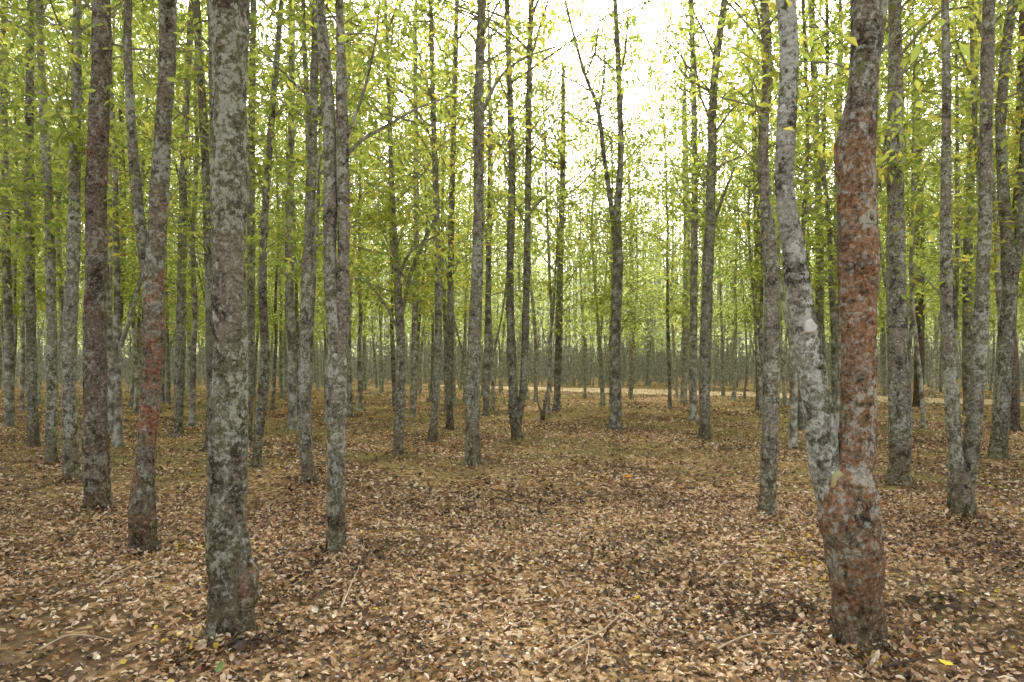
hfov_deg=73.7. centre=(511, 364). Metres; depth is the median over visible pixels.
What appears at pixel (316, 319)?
woodland tree
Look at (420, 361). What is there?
woodland tree
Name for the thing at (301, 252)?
woodland tree
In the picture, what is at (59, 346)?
woodland tree
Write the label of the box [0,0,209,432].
woodland tree
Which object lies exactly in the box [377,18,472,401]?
woodland tree
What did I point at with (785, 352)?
woodland tree
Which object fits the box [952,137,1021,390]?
woodland tree
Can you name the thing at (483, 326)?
woodland tree
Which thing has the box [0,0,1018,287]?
sky
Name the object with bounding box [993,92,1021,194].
woodland tree
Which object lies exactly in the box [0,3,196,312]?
woodland tree
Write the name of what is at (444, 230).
woodland tree
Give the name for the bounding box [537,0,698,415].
woodland tree
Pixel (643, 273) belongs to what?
woodland tree
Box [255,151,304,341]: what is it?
woodland tree
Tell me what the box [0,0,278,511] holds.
woodland tree
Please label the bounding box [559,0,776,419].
woodland tree
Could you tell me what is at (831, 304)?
woodland tree
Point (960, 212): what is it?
woodland tree
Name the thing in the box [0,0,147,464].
woodland tree
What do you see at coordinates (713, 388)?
woodland tree
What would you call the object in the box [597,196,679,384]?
woodland tree
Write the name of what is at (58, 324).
woodland tree
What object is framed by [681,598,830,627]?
fallen leaves
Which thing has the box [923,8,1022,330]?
woodland tree
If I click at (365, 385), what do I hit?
woodland tree
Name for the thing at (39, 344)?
woodland tree
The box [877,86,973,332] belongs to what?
woodland tree
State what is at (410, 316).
woodland tree
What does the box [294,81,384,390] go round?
woodland tree
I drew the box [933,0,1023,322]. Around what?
woodland tree
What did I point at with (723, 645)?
fallen twig
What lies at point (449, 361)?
woodland tree
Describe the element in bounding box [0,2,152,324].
woodland tree
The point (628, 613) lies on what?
fallen twig
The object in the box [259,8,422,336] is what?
woodland tree
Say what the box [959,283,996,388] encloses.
woodland tree
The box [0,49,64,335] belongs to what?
woodland tree
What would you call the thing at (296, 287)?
woodland tree
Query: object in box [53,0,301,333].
woodland tree
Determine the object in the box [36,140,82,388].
woodland tree
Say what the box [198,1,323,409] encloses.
woodland tree
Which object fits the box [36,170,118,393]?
woodland tree
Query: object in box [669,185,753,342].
woodland tree
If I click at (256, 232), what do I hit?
woodland tree
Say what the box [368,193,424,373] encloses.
woodland tree
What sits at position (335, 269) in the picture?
woodland tree
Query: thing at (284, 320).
woodland tree
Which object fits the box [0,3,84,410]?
woodland tree
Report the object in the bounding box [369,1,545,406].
woodland tree
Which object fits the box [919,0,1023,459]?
woodland tree
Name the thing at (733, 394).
woodland tree
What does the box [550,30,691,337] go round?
woodland tree
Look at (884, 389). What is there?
woodland tree
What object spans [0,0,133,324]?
woodland tree
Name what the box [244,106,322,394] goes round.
woodland tree
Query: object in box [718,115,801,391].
woodland tree
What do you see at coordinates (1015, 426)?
woodland tree
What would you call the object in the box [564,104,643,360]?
woodland tree
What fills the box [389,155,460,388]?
woodland tree
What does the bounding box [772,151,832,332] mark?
woodland tree
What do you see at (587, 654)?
fallen twig
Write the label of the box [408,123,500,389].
woodland tree
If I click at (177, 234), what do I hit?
woodland tree
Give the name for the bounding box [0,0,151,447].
woodland tree
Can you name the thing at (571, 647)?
fallen twig
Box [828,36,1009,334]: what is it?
woodland tree
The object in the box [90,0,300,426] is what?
woodland tree
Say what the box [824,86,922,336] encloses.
woodland tree
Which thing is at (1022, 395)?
woodland tree
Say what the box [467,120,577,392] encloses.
woodland tree
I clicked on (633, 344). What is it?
woodland tree
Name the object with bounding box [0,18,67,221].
woodland tree
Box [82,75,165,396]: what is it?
woodland tree
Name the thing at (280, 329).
woodland tree
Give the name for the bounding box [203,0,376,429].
woodland tree
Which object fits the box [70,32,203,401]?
woodland tree
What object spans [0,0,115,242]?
woodland tree
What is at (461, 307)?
woodland tree
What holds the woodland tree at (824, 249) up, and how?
on the ground at (22, 636)
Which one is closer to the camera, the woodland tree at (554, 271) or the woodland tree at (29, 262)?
the woodland tree at (29, 262)
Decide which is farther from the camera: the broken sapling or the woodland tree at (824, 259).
the woodland tree at (824, 259)
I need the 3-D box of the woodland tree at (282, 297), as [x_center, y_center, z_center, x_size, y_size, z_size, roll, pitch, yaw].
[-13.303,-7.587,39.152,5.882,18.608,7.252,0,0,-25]
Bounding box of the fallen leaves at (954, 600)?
[884,591,995,619]
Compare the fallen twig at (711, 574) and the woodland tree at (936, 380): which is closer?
the fallen twig at (711, 574)
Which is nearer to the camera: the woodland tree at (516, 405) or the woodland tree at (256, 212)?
the woodland tree at (516, 405)
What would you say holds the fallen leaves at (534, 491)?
on the ground at (22, 636)
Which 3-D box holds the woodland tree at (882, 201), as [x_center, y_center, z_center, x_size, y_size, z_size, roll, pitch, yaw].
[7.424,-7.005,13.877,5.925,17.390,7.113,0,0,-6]
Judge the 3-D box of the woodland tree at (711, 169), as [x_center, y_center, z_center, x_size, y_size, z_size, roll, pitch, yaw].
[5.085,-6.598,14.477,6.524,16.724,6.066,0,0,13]
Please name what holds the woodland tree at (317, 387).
on the ground at (22, 636)
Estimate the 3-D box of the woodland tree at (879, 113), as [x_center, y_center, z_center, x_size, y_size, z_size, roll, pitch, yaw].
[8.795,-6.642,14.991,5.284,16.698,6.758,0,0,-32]
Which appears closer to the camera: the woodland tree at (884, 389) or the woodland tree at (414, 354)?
the woodland tree at (414, 354)
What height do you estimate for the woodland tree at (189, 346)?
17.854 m
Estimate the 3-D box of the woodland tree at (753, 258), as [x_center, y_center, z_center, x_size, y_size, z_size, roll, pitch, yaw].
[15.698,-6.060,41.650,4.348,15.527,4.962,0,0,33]
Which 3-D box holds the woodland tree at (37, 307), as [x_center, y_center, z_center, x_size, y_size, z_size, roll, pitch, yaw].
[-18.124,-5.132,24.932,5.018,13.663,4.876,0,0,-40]
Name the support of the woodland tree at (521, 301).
on the ground at (22, 636)
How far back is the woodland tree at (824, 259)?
40.73 m
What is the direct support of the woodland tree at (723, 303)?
on the ground at (22, 636)
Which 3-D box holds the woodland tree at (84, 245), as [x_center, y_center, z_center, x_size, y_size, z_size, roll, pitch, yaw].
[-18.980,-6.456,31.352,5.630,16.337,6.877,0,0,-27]
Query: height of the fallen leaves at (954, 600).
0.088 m
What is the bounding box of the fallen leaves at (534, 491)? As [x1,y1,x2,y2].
[431,475,648,519]
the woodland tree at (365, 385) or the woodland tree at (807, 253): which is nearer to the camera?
the woodland tree at (807, 253)
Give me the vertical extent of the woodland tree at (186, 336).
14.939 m
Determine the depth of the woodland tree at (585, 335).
31.74 m
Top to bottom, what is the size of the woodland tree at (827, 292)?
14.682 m
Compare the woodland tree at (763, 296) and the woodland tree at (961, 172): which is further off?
the woodland tree at (763, 296)
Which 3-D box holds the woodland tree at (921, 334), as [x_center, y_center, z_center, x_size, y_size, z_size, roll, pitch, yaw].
[14.945,-6.266,25.478,5.503,16.172,5.038,0,0,33]
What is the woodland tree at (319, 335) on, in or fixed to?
on the ground at (22, 636)
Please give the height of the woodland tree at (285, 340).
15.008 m
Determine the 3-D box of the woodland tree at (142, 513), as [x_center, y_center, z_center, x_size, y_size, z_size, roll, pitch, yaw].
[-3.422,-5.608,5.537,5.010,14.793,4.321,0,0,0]
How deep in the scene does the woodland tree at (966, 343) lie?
21.25 m
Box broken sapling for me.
[537,392,547,419]
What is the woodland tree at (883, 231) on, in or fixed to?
on the ground at (22, 636)
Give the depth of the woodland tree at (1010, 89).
18.24 m
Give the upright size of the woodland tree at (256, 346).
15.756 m
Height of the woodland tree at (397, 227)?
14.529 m
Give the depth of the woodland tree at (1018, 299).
37.78 m
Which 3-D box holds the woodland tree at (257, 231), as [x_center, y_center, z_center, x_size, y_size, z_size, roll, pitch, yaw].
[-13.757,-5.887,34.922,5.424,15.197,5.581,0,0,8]
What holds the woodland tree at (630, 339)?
on the ground at (22, 636)
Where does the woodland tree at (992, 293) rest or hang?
on the ground at (22, 636)
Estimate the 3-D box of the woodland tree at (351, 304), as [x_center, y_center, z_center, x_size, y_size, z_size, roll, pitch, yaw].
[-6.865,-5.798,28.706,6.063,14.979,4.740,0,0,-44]
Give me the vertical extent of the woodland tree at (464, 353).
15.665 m
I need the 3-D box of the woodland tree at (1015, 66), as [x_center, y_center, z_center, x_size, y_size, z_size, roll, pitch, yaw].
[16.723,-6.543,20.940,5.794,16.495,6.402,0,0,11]
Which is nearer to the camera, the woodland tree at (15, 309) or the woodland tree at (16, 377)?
the woodland tree at (15, 309)
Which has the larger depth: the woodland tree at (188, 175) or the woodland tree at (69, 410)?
the woodland tree at (188, 175)
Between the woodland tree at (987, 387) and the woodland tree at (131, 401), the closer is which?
the woodland tree at (131, 401)
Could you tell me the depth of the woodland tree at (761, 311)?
18.66 m
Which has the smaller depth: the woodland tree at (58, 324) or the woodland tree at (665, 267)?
the woodland tree at (58, 324)
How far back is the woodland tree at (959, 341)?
45.90 m
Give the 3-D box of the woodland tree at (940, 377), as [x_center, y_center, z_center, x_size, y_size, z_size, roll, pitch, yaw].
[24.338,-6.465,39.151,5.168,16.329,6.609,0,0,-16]
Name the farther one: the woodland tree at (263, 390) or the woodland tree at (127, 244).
the woodland tree at (127, 244)
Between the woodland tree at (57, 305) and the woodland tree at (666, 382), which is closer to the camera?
the woodland tree at (57, 305)
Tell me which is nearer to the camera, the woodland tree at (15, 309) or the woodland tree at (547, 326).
the woodland tree at (15, 309)
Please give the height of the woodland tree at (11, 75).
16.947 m
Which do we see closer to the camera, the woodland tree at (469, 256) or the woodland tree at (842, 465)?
the woodland tree at (842, 465)
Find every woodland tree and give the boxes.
[0,0,89,88]
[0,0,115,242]
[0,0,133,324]
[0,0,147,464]
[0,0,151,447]
[0,0,205,482]
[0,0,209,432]
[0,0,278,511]
[0,1,66,426]
[0,1,108,379]
[0,1,143,363]
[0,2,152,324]
[0,3,65,301]
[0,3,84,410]
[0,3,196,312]
[0,6,49,271]
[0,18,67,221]
[0,31,83,402]
[0,40,66,328]
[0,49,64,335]
[0,82,67,185]
[0,84,64,357]
[0,130,80,387]
[0,270,21,390]
[2,109,65,347]
[2,152,63,388]
[5,0,209,557]
[7,0,207,331]
[9,0,207,411]
[9,2,194,312]
[11,0,89,160]
[11,118,87,340]
[12,110,84,396]
[15,264,44,387]
[16,120,65,390]
[19,0,265,447]
[19,155,83,333]
[23,0,305,450]
[35,38,177,327]
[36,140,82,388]
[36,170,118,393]
[38,1,175,402]
[39,59,134,331]
[48,2,193,334]
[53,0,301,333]
[60,0,329,256]
[67,0,199,407]
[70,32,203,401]
[79,78,187,369]
[81,0,208,436]
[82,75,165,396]
[85,6,284,307]
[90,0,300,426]
[111,0,368,441]
[112,134,188,391]
[113,2,208,403]
[118,28,206,342]
[119,37,193,284]
[123,0,399,467]
[127,126,203,391]
[127,158,203,342]
[134,37,256,398]
[139,106,205,394]
[141,10,278,329]
[148,0,436,485]
[167,252,203,387]
[169,72,207,347]
[170,12,284,323]
[177,105,295,311]
[178,44,322,341]
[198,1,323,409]
[199,82,303,396]
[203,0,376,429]
[204,0,259,645]
[204,0,447,446]
[244,37,357,395]
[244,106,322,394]
[247,0,349,414]
[247,0,466,556]
[247,0,492,455]
[254,0,532,441]
[255,60,320,398]
[255,79,320,391]
[255,150,299,390]
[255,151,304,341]
[255,155,304,387]
[257,0,404,421]
[257,0,462,416]
[258,12,335,401]
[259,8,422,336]
[265,39,355,320]
[269,138,326,390]
[271,62,397,315]
[271,125,382,333]
[276,206,322,389]
[283,0,459,410]
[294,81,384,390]
[298,136,372,358]
[300,31,405,339]
[300,123,387,371]
[316,2,471,407]
[320,95,387,336]
[321,139,421,387]
[329,0,503,416]
[337,108,430,396]
[350,0,486,364]
[350,166,386,391]
[351,36,426,395]
[351,68,412,392]
[351,129,399,389]
[356,0,550,412]
[362,0,567,430]
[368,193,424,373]
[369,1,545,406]
[376,0,606,415]
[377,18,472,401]
[380,140,496,343]
[384,143,461,389]
[385,104,468,394]
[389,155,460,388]
[396,0,692,440]
[404,156,464,380]
[405,28,507,402]
[405,145,473,333]
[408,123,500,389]
[408,171,472,387]
[410,0,582,465]
[419,112,523,366]
[425,0,587,409]
[428,82,531,398]
[448,4,589,401]
[448,124,532,395]
[448,136,538,390]
[455,65,555,393]
[457,0,673,410]
[458,61,577,398]
[464,0,623,414]
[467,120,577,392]
[486,0,707,429]
[491,186,546,347]
[498,154,592,390]
[520,103,635,398]
[523,0,678,404]
[533,135,599,344]
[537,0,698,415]
[544,90,670,401]
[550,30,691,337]
[553,8,664,407]
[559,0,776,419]
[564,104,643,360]
[567,109,701,395]
[567,194,637,387]
[578,12,744,407]
[593,0,850,439]
[596,94,681,398]
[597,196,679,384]
[603,65,719,396]
[610,150,682,388]
[614,38,760,402]
[622,34,744,345]
[627,0,753,325]
[628,0,849,516]
[636,140,691,388]
[643,182,716,386]
[653,0,824,388]
[654,0,834,418]
[655,94,753,395]
[658,0,905,447]
[666,6,773,399]
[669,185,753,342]
[670,171,753,390]
[673,0,825,410]
[680,107,785,397]
[681,152,751,386]
[686,0,961,429]
[689,96,753,386]
[712,8,833,401]
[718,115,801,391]
[720,34,845,405]
[721,0,919,345]
[722,56,829,377]
[727,0,921,321]
[729,0,1022,432]
[730,148,787,348]
[732,0,969,655]
[737,192,800,345]
[739,0,935,413]
[740,0,1023,428]
[745,0,930,395]
[752,0,996,286]
[772,1,886,361]
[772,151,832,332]
[781,172,830,340]
[796,0,995,305]
[796,100,881,339]
[798,0,1015,367]
[798,0,1023,486]
[805,108,885,332]
[811,174,840,347]
[816,0,1023,272]
[820,35,960,330]
[822,94,910,333]
[823,76,953,393]
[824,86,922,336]
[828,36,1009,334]
[829,0,1023,368]
[830,55,937,395]
[833,5,994,406]
[876,0,1023,517]
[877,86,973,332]
[878,0,1022,318]
[878,0,1023,431]
[878,88,940,331]
[878,180,952,342]
[878,231,935,364]
[879,0,1018,322]
[880,18,1023,331]
[884,23,1016,397]
[903,0,1018,415]
[905,73,1008,338]
[907,144,961,387]
[908,0,1023,325]
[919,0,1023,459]
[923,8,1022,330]
[925,123,964,391]
[925,166,974,350]
[925,173,958,390]
[926,148,961,387]
[929,35,1023,389]
[929,82,1017,338]
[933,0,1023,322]
[938,28,1023,278]
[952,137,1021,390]
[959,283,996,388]
[963,64,1023,401]
[963,146,1023,335]
[973,17,1023,333]
[977,13,1023,278]
[991,81,1023,328]
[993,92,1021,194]
[994,107,1022,357]
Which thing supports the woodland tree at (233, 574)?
on the ground at (22, 636)
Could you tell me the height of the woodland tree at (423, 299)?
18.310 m
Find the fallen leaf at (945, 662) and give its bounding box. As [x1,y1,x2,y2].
[939,659,952,664]
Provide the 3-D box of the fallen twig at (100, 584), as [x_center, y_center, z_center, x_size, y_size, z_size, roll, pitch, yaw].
[-2.933,1.559,5.039,0.058,0.024,0.597,0,0,-4]
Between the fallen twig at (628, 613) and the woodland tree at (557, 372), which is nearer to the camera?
the fallen twig at (628, 613)
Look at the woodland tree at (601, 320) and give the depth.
29.00 m
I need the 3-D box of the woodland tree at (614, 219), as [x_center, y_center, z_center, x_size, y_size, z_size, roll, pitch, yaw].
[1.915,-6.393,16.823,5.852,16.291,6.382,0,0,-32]
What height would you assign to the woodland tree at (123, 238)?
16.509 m
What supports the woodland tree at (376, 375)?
on the ground at (22, 636)
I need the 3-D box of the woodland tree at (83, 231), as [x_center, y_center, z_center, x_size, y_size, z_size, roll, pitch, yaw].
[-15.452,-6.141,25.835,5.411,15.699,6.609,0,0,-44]
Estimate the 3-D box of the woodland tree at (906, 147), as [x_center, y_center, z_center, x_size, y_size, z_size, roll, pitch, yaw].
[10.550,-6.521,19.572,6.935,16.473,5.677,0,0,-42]
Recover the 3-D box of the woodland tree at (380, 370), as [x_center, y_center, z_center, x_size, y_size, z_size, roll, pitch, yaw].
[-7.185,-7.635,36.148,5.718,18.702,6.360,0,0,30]
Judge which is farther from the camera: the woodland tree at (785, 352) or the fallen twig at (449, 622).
the woodland tree at (785, 352)
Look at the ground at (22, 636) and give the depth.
5.71 m
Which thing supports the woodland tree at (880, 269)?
on the ground at (22, 636)
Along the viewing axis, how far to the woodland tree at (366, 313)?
33.35 m
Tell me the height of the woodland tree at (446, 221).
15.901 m
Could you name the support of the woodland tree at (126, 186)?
on the ground at (22, 636)
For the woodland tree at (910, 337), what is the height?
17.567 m
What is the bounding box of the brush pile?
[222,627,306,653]
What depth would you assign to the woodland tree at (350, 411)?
20.75 m
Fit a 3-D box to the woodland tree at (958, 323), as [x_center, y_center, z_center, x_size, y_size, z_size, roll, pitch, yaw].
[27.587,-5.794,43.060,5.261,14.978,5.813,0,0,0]
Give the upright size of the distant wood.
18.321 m
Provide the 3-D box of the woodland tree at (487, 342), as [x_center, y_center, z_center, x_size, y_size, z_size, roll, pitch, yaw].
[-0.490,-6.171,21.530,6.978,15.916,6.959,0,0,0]
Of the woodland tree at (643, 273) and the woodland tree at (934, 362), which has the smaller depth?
the woodland tree at (934, 362)
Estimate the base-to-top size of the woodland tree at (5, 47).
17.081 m
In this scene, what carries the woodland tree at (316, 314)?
on the ground at (22, 636)
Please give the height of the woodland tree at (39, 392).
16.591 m
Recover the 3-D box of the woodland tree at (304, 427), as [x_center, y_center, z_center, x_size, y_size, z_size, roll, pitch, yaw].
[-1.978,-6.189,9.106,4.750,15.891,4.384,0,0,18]
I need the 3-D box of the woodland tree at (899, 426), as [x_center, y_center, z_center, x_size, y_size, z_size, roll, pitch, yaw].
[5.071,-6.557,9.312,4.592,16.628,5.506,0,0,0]
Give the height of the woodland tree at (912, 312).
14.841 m
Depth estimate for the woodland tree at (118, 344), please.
13.09 m
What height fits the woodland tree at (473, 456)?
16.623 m
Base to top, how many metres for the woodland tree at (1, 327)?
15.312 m
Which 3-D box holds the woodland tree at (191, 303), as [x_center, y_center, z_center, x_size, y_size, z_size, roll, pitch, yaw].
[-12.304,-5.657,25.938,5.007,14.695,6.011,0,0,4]
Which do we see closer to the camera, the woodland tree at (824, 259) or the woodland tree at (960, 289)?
the woodland tree at (960, 289)
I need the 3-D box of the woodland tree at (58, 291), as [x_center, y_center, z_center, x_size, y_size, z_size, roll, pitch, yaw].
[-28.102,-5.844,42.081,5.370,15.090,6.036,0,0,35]
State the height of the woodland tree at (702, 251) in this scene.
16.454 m
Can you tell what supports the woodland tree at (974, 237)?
on the ground at (22, 636)
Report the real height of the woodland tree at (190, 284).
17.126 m
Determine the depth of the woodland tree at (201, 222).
30.09 m
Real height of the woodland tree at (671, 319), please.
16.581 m
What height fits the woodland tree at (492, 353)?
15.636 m
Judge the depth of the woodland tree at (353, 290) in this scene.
36.25 m
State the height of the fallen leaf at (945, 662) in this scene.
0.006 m
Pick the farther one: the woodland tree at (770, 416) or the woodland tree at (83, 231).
the woodland tree at (83, 231)
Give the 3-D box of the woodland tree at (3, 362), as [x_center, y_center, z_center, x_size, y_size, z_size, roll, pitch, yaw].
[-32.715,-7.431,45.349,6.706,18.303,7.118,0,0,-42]
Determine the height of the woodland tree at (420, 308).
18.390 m
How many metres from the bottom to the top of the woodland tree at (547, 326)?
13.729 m
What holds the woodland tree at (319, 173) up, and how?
on the ground at (22, 636)
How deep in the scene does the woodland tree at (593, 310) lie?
45.88 m
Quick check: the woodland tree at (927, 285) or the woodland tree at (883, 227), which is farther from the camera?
the woodland tree at (927, 285)
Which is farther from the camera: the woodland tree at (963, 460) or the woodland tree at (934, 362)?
the woodland tree at (934, 362)
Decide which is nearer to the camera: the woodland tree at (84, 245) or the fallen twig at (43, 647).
the fallen twig at (43, 647)
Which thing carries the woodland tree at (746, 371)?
on the ground at (22, 636)
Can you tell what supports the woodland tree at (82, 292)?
on the ground at (22, 636)
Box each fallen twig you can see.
[37,634,107,650]
[95,564,136,588]
[340,566,359,608]
[447,609,455,633]
[557,607,628,657]
[584,633,588,665]
[599,597,658,638]
[709,558,742,576]
[716,633,789,650]
[882,653,940,668]
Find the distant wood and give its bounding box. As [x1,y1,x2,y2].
[0,148,1023,386]
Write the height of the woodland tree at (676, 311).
14.553 m
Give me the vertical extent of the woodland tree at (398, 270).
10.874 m
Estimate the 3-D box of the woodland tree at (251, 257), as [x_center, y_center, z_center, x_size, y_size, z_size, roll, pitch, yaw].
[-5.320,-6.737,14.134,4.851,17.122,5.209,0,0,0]
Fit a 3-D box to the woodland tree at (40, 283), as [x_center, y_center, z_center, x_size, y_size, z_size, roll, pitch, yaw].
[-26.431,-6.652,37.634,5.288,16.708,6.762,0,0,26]
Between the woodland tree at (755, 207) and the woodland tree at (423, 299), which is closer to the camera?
the woodland tree at (755, 207)
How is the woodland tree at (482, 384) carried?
on the ground at (22, 636)
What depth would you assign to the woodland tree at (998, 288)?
14.62 m
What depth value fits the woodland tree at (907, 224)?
38.51 m
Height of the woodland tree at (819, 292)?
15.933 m
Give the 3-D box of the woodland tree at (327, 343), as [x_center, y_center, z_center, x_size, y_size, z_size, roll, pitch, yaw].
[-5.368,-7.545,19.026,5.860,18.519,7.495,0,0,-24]
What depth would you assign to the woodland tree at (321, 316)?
25.96 m
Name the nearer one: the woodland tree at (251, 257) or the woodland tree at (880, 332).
the woodland tree at (251, 257)
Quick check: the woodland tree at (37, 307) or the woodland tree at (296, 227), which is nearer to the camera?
the woodland tree at (37, 307)
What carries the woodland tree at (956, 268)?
on the ground at (22, 636)
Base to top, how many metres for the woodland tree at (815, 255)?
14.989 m
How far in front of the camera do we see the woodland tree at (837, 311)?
21.79 m
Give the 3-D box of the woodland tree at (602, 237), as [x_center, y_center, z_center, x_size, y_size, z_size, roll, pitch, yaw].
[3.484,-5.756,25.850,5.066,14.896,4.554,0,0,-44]
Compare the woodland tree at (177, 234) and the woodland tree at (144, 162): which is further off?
the woodland tree at (177, 234)
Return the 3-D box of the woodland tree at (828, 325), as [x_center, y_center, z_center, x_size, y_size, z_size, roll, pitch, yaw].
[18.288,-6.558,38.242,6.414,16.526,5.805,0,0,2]
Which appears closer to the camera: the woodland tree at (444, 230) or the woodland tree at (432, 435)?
the woodland tree at (432, 435)
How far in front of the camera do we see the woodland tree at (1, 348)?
41.34 m
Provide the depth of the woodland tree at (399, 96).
38.19 m
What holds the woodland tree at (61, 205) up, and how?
on the ground at (22, 636)
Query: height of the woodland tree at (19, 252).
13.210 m
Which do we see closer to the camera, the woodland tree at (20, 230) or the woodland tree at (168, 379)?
the woodland tree at (20, 230)
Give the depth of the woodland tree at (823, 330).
28.35 m
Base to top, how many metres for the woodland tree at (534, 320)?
16.827 m
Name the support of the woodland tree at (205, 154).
on the ground at (22, 636)
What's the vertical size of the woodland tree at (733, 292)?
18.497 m
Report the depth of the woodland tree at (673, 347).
33.66 m
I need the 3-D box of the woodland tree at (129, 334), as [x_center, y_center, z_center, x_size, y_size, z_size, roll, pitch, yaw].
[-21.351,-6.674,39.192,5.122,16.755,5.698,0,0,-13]
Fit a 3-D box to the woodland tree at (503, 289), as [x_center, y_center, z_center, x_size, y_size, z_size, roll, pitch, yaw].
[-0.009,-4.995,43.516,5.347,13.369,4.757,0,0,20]
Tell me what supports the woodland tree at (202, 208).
on the ground at (22, 636)
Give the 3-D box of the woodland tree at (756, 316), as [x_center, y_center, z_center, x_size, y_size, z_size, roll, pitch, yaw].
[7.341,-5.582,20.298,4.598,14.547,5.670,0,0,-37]
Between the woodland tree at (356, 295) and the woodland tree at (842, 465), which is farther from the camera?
the woodland tree at (356, 295)
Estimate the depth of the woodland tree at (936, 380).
40.82 m
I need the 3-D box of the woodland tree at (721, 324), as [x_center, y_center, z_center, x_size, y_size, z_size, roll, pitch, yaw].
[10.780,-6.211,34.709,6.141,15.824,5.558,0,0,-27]
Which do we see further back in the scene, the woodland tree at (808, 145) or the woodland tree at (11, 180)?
the woodland tree at (11, 180)
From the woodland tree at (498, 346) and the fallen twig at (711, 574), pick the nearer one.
the fallen twig at (711, 574)
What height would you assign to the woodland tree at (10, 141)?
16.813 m
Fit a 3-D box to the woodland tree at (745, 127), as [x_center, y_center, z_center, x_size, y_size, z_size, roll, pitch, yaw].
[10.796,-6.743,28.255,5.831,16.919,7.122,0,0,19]
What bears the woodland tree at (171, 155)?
on the ground at (22, 636)
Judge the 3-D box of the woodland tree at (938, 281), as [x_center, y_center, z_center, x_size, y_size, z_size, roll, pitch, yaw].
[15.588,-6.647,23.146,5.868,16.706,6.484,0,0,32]
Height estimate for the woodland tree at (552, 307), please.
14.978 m
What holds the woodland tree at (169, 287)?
on the ground at (22, 636)
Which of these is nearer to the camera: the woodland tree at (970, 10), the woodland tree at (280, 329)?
the woodland tree at (970, 10)
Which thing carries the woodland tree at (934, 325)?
on the ground at (22, 636)
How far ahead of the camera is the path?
38.62 m
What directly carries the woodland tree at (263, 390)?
on the ground at (22, 636)
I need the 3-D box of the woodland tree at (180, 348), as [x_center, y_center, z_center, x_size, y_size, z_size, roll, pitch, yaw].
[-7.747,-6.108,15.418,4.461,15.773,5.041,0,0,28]
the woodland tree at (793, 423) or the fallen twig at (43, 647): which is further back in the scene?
the woodland tree at (793, 423)
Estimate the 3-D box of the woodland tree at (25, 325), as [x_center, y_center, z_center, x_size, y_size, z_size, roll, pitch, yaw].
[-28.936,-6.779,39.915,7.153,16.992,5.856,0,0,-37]
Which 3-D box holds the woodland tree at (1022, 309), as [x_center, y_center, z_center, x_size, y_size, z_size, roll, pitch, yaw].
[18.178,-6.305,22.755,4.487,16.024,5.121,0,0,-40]
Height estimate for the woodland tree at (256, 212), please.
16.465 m
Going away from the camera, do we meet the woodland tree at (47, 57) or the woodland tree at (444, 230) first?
the woodland tree at (47, 57)
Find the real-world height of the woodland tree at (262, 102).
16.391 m
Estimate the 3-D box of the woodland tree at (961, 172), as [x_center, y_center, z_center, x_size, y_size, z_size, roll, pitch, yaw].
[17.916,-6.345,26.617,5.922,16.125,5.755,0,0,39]
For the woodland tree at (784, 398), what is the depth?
26.55 m
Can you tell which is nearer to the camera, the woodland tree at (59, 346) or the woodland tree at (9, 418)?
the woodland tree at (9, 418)
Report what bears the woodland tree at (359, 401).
on the ground at (22, 636)
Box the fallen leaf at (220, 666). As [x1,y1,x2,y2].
[216,660,222,671]
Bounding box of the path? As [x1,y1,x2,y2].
[426,385,1023,405]
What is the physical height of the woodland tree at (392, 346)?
18.704 m
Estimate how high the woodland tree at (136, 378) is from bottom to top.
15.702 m
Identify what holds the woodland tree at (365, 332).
on the ground at (22, 636)
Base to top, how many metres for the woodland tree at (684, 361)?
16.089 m
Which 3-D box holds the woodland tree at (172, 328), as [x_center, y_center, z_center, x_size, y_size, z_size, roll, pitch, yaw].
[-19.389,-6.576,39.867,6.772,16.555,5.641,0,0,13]
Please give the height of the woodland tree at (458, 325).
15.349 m
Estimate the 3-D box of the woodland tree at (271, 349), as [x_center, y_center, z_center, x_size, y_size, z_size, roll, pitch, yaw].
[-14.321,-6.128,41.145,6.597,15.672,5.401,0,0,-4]
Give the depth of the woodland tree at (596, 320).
26.72 m
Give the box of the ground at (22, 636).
[0,366,1023,681]

